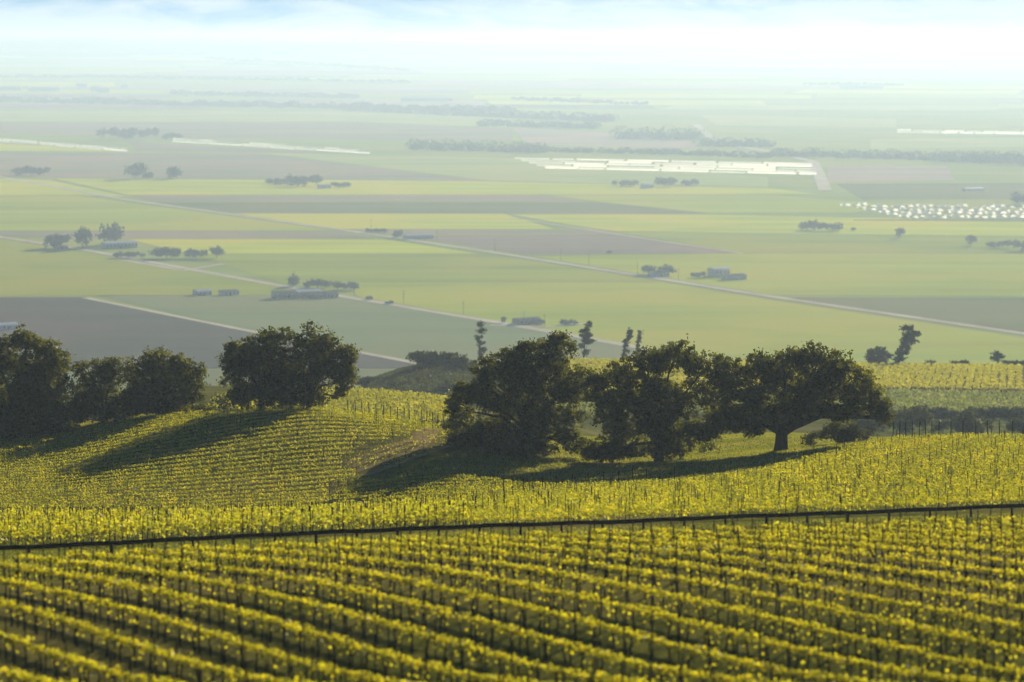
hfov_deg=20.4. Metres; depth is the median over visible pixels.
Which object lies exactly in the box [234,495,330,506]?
vine row
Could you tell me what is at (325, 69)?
field
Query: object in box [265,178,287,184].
valley tree
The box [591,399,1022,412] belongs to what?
vine row
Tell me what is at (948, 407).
vine row
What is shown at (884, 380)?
vine row
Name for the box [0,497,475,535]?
vine row
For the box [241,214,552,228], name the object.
field
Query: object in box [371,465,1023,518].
vine row
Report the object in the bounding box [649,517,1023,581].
vine row
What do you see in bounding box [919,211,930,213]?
plastic tunnel
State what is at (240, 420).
vine row
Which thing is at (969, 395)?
vine row
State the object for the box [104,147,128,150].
plastic tunnel
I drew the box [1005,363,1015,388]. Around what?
vine row
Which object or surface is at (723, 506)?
vine row
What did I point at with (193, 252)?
windbreak tree
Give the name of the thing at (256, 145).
plastic tunnel
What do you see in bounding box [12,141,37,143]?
plastic tunnel
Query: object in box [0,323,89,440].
oak tree
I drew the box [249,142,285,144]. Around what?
plastic tunnel
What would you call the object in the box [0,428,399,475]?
vine row
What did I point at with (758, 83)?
field
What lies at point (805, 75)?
field
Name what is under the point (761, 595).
vine row
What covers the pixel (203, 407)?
shrub
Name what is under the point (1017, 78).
field
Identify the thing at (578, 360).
vine row
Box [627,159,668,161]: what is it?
plastic tunnel
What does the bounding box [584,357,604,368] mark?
vine row
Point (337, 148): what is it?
plastic tunnel
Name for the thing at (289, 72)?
field
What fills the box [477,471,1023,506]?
vine row
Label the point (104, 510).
vine row
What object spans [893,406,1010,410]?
vine row
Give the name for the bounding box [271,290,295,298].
farmhouse
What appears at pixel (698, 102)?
field
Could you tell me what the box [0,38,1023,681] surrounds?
ground
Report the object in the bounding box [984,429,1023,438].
vine row
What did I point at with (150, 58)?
field
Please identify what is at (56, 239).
valley tree
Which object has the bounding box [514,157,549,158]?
plastic tunnel
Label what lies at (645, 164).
plastic tunnel
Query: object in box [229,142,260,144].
plastic tunnel
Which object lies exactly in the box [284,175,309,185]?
valley tree
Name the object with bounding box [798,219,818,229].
windbreak tree
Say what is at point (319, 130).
field
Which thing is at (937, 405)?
vine row
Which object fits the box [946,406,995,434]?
shrub
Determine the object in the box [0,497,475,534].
vine row
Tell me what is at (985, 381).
vine row
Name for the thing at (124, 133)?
valley tree
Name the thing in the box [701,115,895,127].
field
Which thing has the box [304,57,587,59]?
field
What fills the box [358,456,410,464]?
vine row
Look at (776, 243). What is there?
field
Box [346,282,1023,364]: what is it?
field
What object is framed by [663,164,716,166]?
plastic tunnel
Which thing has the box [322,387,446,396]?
vine row
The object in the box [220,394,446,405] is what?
vine row
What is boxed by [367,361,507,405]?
brush
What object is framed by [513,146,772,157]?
wood
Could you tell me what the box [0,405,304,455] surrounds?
vine row
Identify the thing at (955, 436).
vine row
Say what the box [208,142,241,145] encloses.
plastic tunnel
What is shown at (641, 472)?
mown track
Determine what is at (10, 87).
farm building
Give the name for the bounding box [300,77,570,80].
field
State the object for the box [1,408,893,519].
grass
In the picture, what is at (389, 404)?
vine row
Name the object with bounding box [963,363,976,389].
vine row
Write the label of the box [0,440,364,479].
vine row
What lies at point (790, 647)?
vine row
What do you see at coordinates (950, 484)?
vine row
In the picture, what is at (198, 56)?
field
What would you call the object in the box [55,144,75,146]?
plastic tunnel
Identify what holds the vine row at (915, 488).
on the ground at (640, 650)
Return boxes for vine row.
[0,405,227,445]
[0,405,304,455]
[0,407,260,446]
[0,407,394,455]
[0,410,439,460]
[0,412,441,460]
[0,413,431,463]
[0,422,421,470]
[0,425,410,472]
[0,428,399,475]
[0,434,387,479]
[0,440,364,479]
[0,444,353,482]
[0,448,353,485]
[0,460,341,493]
[0,466,355,497]
[0,473,342,502]
[0,473,354,500]
[0,478,329,507]
[0,488,327,507]
[0,491,330,509]
[0,493,463,515]
[0,494,465,519]
[0,495,467,526]
[0,495,471,531]
[0,496,382,512]
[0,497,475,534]
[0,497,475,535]
[0,499,459,538]
[0,502,462,541]
[0,502,464,543]
[0,515,250,544]
[0,550,715,681]
[0,565,589,681]
[0,589,458,681]
[0,617,327,681]
[0,656,222,681]
[1,405,292,447]
[1,417,432,466]
[1,455,341,486]
[1,462,341,494]
[1,491,477,524]
[1,495,473,522]
[1,500,461,539]
[1,503,467,542]
[1,518,167,547]
[2,493,462,519]
[2,494,456,516]
[3,492,458,513]
[4,495,410,512]
[4,502,229,511]
[7,495,457,521]
[8,495,423,512]
[9,410,204,440]
[10,490,476,512]
[12,544,848,681]
[13,502,306,511]
[22,410,182,437]
[63,540,978,681]
[113,493,330,509]
[119,538,997,681]
[179,535,1014,681]
[206,403,244,409]
[208,402,468,414]
[210,397,465,411]
[211,395,444,408]
[212,400,450,413]
[212,403,440,414]
[214,394,438,407]
[214,396,445,410]
[214,398,431,414]
[215,391,446,406]
[216,396,443,410]
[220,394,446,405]
[222,396,442,406]
[227,391,448,405]
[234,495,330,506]
[260,531,1023,681]
[287,406,381,418]
[297,395,443,403]
[322,387,428,394]
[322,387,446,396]
[322,528,1023,669]
[323,391,446,398]
[325,390,447,398]
[325,392,441,401]
[325,394,443,401]
[326,396,462,406]
[327,388,442,399]
[327,389,448,397]
[327,479,547,502]
[328,392,443,402]
[328,395,464,404]
[328,473,656,505]
[329,387,445,396]
[330,386,446,396]
[332,392,454,400]
[332,475,522,500]
[332,477,615,503]
[333,393,444,400]
[335,474,511,496]
[336,480,573,501]
[339,411,447,421]
[340,471,500,491]
[343,411,450,418]
[344,469,475,489]
[347,453,1023,517]
[347,454,421,463]
[356,460,402,470]
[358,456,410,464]
[359,450,430,458]
[364,412,472,417]
[364,475,1023,505]
[365,473,1023,519]
[366,414,445,420]
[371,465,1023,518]
[374,477,1023,508]
[382,415,466,419]
[382,484,1023,523]
[385,481,1021,508]
[389,504,468,530]
[393,525,1023,650]
[394,487,1023,526]
[399,490,1009,525]
[401,415,475,424]
[405,479,1023,510]
[405,486,1023,524]
[410,489,1023,523]
[412,494,934,524]
[417,463,1023,500]
[424,472,670,500]
[445,496,857,524]
[451,461,1023,501]
[460,523,1023,624]
[461,497,798,529]
[469,455,1022,500]
[469,467,1023,505]
[469,483,1023,517]
[476,469,1023,508]
[477,457,1023,500]
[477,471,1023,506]
[480,459,1023,501]
[497,500,738,528]
[526,521,1023,610]
[545,358,611,395]
[546,357,598,385]
[547,357,592,381]
[556,390,1023,402]
[556,394,1023,407]
[557,390,1022,399]
[557,393,1023,406]
[558,392,1022,404]
[560,391,1017,404]
[560,397,1022,414]
[562,394,1021,406]
[565,395,1023,408]
[568,357,585,366]
[572,397,1023,410]
[578,396,1022,409]
[582,398,1021,413]
[583,357,618,376]
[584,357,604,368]
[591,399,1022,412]
[591,518,1023,595]
[624,400,1016,413]
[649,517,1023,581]
[663,367,682,379]
[669,369,684,381]
[673,359,711,383]
[683,367,712,390]
[683,402,1023,411]
[686,402,1023,413]
[695,401,1023,409]
[700,403,1021,412]
[715,516,1023,568]
[760,451,1022,471]
[760,513,1023,561]
[773,448,1021,464]
[773,449,1023,465]
[790,446,1023,461]
[801,444,1023,459]
[802,442,1023,457]
[819,441,1023,456]
[821,511,1023,553]
[827,440,1023,453]
[840,436,1021,449]
[842,438,1023,451]
[846,362,869,381]
[853,435,1023,447]
[859,362,878,378]
[860,403,1022,408]
[864,434,1023,448]
[867,362,885,378]
[873,362,893,383]
[876,432,1021,445]
[877,363,900,387]
[879,511,1023,548]
[882,388,999,391]
[885,388,1020,392]
[886,362,908,387]
[889,431,1023,441]
[890,405,1020,409]
[893,362,915,387]
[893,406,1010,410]
[894,405,1023,408]
[896,430,1020,439]
[904,362,924,387]
[909,362,930,388]
[920,362,938,388]
[924,429,1023,437]
[926,507,1023,540]
[929,362,946,388]
[937,362,954,388]
[946,363,961,388]
[948,429,1022,440]
[955,363,969,389]
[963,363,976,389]
[973,363,984,389]
[980,362,991,389]
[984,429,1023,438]
[984,506,1023,535]
[989,363,1000,389]
[997,362,1007,389]
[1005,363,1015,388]
[1014,363,1023,390]
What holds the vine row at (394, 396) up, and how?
on the ground at (640, 650)
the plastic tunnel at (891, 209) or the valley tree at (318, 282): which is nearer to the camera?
the valley tree at (318, 282)
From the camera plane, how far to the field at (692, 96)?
11903.56 m
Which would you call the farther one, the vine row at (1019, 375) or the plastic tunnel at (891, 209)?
the plastic tunnel at (891, 209)
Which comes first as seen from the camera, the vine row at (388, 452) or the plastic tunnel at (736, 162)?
the vine row at (388, 452)
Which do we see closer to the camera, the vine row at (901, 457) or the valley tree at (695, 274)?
the vine row at (901, 457)
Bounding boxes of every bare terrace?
[345,426,426,462]
[347,427,437,467]
[351,428,442,471]
[361,445,453,475]
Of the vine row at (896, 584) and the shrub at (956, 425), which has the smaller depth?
the vine row at (896, 584)
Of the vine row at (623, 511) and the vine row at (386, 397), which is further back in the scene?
the vine row at (386, 397)
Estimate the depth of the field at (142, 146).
6295.15 m
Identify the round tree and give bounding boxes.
[863,346,893,364]
[990,350,1005,363]
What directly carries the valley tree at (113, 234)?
on the valley floor
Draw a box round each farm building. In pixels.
[0,86,21,89]
[28,87,59,90]
[76,83,86,87]
[91,86,101,90]
[97,87,108,92]
[222,62,264,64]
[269,63,294,65]
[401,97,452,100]
[840,85,883,88]
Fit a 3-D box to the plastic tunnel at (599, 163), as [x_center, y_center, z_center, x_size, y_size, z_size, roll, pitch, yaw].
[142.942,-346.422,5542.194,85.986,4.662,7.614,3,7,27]
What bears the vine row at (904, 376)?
on the ground at (640, 650)
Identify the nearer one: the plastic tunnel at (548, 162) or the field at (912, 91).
the plastic tunnel at (548, 162)
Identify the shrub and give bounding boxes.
[187,402,215,412]
[210,390,233,411]
[354,376,377,384]
[382,377,415,386]
[405,350,458,364]
[431,379,455,390]
[444,353,477,367]
[558,319,576,324]
[577,434,626,462]
[800,430,822,445]
[816,420,874,442]
[844,417,888,435]
[883,401,934,435]
[899,405,959,418]
[932,418,952,431]
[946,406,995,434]
[949,359,969,363]
[959,404,1023,420]
[1001,359,1023,364]
[1003,418,1023,433]
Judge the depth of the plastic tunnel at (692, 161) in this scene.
5645.43 m
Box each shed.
[54,245,67,249]
[294,289,321,295]
[317,184,330,187]
[403,233,433,238]
[640,183,652,187]
[721,273,746,279]
[961,187,983,190]
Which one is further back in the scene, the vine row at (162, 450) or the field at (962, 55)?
the field at (962, 55)
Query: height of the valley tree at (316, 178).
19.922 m
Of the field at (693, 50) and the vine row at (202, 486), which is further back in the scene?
the field at (693, 50)
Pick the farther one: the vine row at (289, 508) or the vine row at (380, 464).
the vine row at (380, 464)
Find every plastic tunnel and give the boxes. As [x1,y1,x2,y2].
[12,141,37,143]
[18,139,37,142]
[39,141,80,145]
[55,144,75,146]
[76,146,101,148]
[81,144,119,147]
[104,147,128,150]
[173,140,206,143]
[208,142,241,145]
[214,140,247,142]
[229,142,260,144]
[243,144,268,146]
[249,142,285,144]
[262,144,300,147]
[270,146,295,148]
[290,145,321,147]
[302,147,330,148]
[316,148,350,151]
[324,147,358,149]
[351,150,371,153]
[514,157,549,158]
[522,159,575,161]
[529,162,562,163]
[537,164,570,165]
[545,166,578,168]
[552,158,573,159]
[565,162,605,164]
[573,164,606,166]
[576,158,623,160]
[579,167,603,168]
[606,163,629,164]
[606,167,659,170]
[609,160,651,163]
[609,166,652,167]
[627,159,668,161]
[630,164,659,165]
[654,166,677,168]
[655,162,692,163]
[661,169,708,171]
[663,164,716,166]
[671,160,715,162]
[680,167,715,169]
[696,163,731,164]
[710,170,745,172]
[716,168,751,170]
[718,161,760,162]
[718,165,775,167]
[733,163,766,165]
[747,170,796,173]
[753,168,776,170]
[764,161,811,163]
[768,164,811,166]
[777,169,794,170]
[778,167,816,168]
[797,170,816,171]
[799,172,816,173]
[885,208,897,210]
[897,131,920,132]
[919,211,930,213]
[941,131,957,132]
[949,210,961,212]
[967,215,978,217]
[975,132,993,133]
[988,207,999,210]
[992,211,1006,213]
[993,204,1004,206]
[995,132,1020,133]
[1004,214,1015,217]
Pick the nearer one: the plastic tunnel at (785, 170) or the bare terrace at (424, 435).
the bare terrace at (424, 435)
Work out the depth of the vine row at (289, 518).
222.31 m
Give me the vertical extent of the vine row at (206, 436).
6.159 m
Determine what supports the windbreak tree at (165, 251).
on the valley floor
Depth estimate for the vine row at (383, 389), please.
648.05 m
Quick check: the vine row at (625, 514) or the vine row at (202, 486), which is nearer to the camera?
the vine row at (625, 514)
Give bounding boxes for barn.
[320,291,338,297]
[512,317,540,324]
[707,267,729,276]
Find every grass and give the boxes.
[0,409,1023,545]
[0,513,1023,569]
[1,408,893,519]
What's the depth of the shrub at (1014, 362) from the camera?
1030.73 m
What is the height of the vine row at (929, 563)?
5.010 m
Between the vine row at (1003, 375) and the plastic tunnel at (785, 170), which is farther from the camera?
the plastic tunnel at (785, 170)
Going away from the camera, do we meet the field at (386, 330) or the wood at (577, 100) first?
the field at (386, 330)
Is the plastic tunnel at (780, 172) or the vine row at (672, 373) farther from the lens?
the plastic tunnel at (780, 172)
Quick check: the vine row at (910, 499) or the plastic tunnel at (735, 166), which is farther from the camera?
the plastic tunnel at (735, 166)
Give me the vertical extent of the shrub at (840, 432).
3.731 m
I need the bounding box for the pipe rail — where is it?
[0,504,1023,557]
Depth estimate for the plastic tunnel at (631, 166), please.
5395.27 m
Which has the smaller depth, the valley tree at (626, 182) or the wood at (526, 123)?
the valley tree at (626, 182)
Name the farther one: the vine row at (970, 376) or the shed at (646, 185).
the shed at (646, 185)
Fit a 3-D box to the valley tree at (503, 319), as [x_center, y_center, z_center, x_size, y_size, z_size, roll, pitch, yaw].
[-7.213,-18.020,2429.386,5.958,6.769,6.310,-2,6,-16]
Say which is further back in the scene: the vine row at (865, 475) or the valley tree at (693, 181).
the valley tree at (693, 181)
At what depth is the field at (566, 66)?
18835.92 m
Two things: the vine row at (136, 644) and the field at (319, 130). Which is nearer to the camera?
the vine row at (136, 644)
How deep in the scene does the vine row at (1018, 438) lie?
330.56 m
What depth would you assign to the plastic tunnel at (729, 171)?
5199.13 m
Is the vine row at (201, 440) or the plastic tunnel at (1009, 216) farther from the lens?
the plastic tunnel at (1009, 216)
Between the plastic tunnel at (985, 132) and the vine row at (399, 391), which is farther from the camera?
the plastic tunnel at (985, 132)
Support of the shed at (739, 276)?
on the valley floor
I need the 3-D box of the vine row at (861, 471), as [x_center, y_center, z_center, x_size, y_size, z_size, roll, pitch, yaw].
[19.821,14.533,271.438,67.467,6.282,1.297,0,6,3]
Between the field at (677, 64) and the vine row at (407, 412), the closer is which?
the vine row at (407, 412)
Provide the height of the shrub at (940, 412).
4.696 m
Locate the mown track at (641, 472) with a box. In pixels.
[549,456,766,487]
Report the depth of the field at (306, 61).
20267.01 m
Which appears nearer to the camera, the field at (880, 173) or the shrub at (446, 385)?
the shrub at (446, 385)
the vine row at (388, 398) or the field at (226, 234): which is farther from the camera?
the field at (226, 234)
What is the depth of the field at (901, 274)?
2968.56 m
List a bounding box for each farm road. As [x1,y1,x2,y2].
[0,176,1023,334]
[0,236,708,359]
[84,298,416,363]
[515,218,738,252]
[692,124,831,189]
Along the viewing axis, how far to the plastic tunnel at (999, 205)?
4125.74 m
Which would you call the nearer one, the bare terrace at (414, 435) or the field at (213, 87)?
the bare terrace at (414, 435)
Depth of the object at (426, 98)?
11266.16 m
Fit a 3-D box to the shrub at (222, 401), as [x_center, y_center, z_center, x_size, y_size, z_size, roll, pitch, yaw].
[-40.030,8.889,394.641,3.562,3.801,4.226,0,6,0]
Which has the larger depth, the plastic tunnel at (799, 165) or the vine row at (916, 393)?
the plastic tunnel at (799, 165)
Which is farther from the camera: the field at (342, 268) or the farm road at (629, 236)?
the farm road at (629, 236)
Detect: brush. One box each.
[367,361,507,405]
[871,415,1021,437]
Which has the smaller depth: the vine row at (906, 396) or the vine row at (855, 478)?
the vine row at (855, 478)
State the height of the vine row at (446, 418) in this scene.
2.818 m
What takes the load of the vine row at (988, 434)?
on the ground at (640, 650)
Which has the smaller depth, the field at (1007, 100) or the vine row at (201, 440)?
the vine row at (201, 440)
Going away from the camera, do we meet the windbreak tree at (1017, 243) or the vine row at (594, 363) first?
the vine row at (594, 363)
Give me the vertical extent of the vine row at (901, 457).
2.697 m
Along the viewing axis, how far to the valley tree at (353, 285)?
2752.42 m
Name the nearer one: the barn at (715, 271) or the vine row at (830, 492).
the vine row at (830, 492)
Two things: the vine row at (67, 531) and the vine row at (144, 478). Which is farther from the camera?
the vine row at (144, 478)
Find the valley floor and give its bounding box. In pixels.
[0,56,1023,406]
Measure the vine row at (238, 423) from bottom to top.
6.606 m
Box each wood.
[0,74,410,82]
[0,95,516,111]
[170,89,359,97]
[338,101,619,121]
[405,138,548,152]
[476,118,601,128]
[511,96,648,104]
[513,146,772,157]
[609,124,705,139]
[692,136,776,146]
[769,147,1023,161]
[931,149,1023,163]
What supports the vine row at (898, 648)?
on the ground at (640, 650)
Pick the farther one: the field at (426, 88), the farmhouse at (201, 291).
the field at (426, 88)
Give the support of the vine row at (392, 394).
on the ground at (640, 650)
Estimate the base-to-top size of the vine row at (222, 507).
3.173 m
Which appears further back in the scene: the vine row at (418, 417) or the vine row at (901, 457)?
the vine row at (418, 417)
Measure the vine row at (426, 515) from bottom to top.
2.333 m
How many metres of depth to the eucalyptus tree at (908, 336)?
1009.39 m
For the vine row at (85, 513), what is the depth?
247.49 m
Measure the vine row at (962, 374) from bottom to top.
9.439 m
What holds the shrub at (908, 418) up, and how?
on the ground at (640, 650)
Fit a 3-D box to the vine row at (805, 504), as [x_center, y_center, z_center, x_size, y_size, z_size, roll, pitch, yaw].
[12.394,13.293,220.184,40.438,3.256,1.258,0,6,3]
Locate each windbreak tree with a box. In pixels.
[112,251,145,256]
[147,246,180,257]
[182,248,207,257]
[209,245,224,257]
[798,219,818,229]
[815,221,843,230]
[985,239,1011,247]
[1010,239,1023,249]
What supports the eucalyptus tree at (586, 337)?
on the ground at (640, 650)
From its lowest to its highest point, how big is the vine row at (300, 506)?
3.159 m
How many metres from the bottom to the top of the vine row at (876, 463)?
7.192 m
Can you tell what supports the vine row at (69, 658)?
on the ground at (640, 650)
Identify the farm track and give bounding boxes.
[112,258,221,270]
[492,323,584,326]
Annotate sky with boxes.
[0,0,1023,43]
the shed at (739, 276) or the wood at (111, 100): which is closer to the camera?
the shed at (739, 276)
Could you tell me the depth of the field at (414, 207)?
4107.14 m
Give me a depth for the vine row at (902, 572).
157.89 m
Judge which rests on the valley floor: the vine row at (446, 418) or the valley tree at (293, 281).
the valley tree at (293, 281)
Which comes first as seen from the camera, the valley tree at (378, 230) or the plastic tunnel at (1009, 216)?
the valley tree at (378, 230)
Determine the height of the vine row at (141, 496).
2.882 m
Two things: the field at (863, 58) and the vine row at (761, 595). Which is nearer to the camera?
the vine row at (761, 595)
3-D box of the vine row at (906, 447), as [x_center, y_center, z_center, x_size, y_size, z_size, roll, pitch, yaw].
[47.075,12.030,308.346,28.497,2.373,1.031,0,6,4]
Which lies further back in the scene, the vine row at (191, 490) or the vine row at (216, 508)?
the vine row at (191, 490)
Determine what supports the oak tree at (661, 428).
on the ground at (640, 650)
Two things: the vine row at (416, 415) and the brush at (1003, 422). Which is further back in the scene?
the brush at (1003, 422)
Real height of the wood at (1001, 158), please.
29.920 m
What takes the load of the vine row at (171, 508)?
on the ground at (640, 650)
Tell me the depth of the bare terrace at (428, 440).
347.16 m
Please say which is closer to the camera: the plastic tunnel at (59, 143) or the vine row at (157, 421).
the vine row at (157, 421)
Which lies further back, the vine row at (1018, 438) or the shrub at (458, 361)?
the shrub at (458, 361)
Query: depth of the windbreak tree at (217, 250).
3150.73 m
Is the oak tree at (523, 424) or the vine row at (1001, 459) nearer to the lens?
the vine row at (1001, 459)
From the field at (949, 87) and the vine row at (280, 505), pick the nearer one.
the vine row at (280, 505)
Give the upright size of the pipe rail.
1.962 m
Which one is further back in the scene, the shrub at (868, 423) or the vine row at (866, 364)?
the vine row at (866, 364)
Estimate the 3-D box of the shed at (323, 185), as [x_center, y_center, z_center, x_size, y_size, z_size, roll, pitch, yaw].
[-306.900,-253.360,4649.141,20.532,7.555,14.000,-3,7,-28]
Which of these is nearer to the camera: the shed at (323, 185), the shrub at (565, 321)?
the shrub at (565, 321)
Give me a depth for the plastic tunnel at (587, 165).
5436.06 m
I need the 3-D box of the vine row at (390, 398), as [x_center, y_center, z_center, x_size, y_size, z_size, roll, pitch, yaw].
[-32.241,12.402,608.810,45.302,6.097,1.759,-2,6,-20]
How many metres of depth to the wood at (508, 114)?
9057.88 m
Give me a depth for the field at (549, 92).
12510.14 m
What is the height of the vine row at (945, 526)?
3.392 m
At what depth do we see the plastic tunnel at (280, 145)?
6448.53 m
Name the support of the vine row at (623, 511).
on the ground at (640, 650)
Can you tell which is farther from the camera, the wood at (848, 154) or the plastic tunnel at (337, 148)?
the plastic tunnel at (337, 148)
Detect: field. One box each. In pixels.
[0,55,25,57]
[0,58,131,59]
[0,64,179,67]
[0,68,191,71]
[0,71,143,73]
[0,77,30,79]
[0,82,115,86]
[0,89,231,93]
[0,94,170,97]
[0,104,210,108]
[0,111,511,127]
[0,122,511,140]
[0,143,113,150]
[0,152,479,180]
[0,178,127,196]
[0,196,328,229]
[0,231,370,237]
[0,239,295,294]
[0,297,412,368]
[2,370,390,397]
[46,60,367,62]
[59,179,814,194]
[60,86,308,88]
[96,295,647,365]
[115,75,347,77]
[127,55,241,57]
[128,141,369,154]
[129,239,476,253]
[135,196,582,200]
[136,57,303,59]
[144,70,421,73]
[157,202,706,213]
[182,63,519,67]
[186,68,457,70]
[196,254,653,293]
[226,89,463,93]
[235,98,380,103]
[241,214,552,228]
[244,55,335,57]
[268,153,767,186]
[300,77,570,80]
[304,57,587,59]
[305,87,526,90]
[336,55,606,57]
[337,54,380,54]
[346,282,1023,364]
[353,230,620,233]
[354,75,545,77]
[364,100,484,104]
[374,61,478,63]
[408,81,641,85]
[420,70,728,74]
[424,234,733,253]
[464,68,593,70]
[469,90,784,94]
[472,104,655,108]
[473,95,576,99]
[477,59,667,62]
[485,50,524,51]
[487,100,765,104]
[512,214,1023,235]
[513,128,698,148]
[522,64,613,67]
[524,86,840,88]
[535,254,1023,295]
[541,75,759,78]
[555,195,885,212]
[568,48,762,51]
[581,94,811,98]
[586,67,816,70]
[592,56,821,59]
[610,54,889,56]
[614,231,1023,252]
[620,62,732,66]
[628,81,911,85]
[652,53,858,55]
[663,105,1000,109]
[671,61,861,63]
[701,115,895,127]
[735,64,951,68]
[758,74,877,76]
[793,89,1020,93]
[793,298,1023,331]
[800,77,1000,79]
[811,57,1023,60]
[816,93,1023,97]
[828,166,954,181]
[837,183,1023,198]
[860,60,1023,61]
[862,218,1023,221]
[870,137,1023,149]
[878,85,1023,88]
[899,54,1023,55]
[955,64,1023,67]
[990,98,1023,102]
[998,77,1023,79]
[998,104,1023,107]
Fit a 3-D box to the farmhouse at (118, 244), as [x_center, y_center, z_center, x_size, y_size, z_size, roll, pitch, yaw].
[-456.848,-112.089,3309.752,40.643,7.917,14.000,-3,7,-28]
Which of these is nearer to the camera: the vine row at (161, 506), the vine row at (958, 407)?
the vine row at (161, 506)
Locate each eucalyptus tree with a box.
[474,320,487,359]
[578,321,596,359]
[621,327,633,357]
[635,330,643,354]
[892,324,921,362]
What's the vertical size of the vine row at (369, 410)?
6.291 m
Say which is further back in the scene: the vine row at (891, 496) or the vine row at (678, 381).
the vine row at (678, 381)
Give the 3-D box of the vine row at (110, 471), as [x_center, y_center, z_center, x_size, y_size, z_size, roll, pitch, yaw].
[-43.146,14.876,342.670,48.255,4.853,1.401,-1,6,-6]
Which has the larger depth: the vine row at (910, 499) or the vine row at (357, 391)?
the vine row at (357, 391)
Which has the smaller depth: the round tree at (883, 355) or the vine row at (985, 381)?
the vine row at (985, 381)
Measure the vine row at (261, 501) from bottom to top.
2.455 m
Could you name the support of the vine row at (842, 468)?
on the ground at (640, 650)
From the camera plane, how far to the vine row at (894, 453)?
299.00 m
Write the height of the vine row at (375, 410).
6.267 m
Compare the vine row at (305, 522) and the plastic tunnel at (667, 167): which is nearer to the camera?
the vine row at (305, 522)
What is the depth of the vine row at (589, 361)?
958.27 m
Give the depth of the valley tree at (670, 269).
2922.07 m
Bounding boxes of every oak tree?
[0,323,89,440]
[61,355,138,423]
[110,345,208,415]
[214,326,302,411]
[270,319,361,410]
[439,329,596,458]
[582,333,732,463]
[705,340,895,451]
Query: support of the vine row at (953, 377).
on the ground at (640, 650)
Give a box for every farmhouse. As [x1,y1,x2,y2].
[0,322,17,329]
[101,241,137,248]
[192,289,211,294]
[218,289,239,294]
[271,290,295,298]
[648,270,668,276]
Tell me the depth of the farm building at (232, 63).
19461.04 m
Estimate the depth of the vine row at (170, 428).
375.46 m
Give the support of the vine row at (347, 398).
on the ground at (640, 650)
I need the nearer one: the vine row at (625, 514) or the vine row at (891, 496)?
the vine row at (625, 514)
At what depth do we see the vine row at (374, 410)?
550.66 m
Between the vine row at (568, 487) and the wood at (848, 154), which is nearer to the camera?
the vine row at (568, 487)
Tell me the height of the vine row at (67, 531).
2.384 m
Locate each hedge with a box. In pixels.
[272,294,322,298]
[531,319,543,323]
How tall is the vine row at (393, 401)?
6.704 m
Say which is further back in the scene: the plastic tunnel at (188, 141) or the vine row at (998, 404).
the plastic tunnel at (188, 141)
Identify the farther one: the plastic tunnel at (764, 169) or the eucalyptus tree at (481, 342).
the plastic tunnel at (764, 169)
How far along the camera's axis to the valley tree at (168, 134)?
6930.03 m
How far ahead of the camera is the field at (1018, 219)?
3831.55 m
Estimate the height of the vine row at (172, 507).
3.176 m
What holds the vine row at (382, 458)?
on the ground at (640, 650)
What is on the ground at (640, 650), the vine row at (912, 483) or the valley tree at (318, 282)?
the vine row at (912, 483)
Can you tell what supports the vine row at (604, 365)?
on the ground at (640, 650)
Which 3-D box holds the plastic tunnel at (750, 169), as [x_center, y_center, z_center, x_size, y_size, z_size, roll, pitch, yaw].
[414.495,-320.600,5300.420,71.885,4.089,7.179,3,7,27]
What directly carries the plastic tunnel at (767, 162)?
on the valley floor
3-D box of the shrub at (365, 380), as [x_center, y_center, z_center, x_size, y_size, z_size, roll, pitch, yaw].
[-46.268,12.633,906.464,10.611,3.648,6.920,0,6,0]
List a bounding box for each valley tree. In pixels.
[10,165,50,174]
[42,233,72,247]
[71,226,95,247]
[95,126,159,138]
[95,222,124,240]
[124,162,148,178]
[142,171,153,178]
[161,132,183,139]
[166,166,182,178]
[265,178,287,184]
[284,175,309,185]
[286,273,299,285]
[303,278,331,287]
[307,175,323,184]
[330,182,351,186]
[330,281,359,289]
[365,228,387,231]
[392,229,402,236]
[501,316,506,322]
[611,180,638,185]
[641,265,656,272]
[654,177,677,185]
[656,264,676,272]
[680,178,698,185]
[690,271,706,276]
[894,228,905,236]
[965,234,976,243]
[1009,191,1023,203]
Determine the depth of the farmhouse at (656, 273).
2909.63 m
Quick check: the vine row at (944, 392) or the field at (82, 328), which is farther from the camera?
the field at (82, 328)

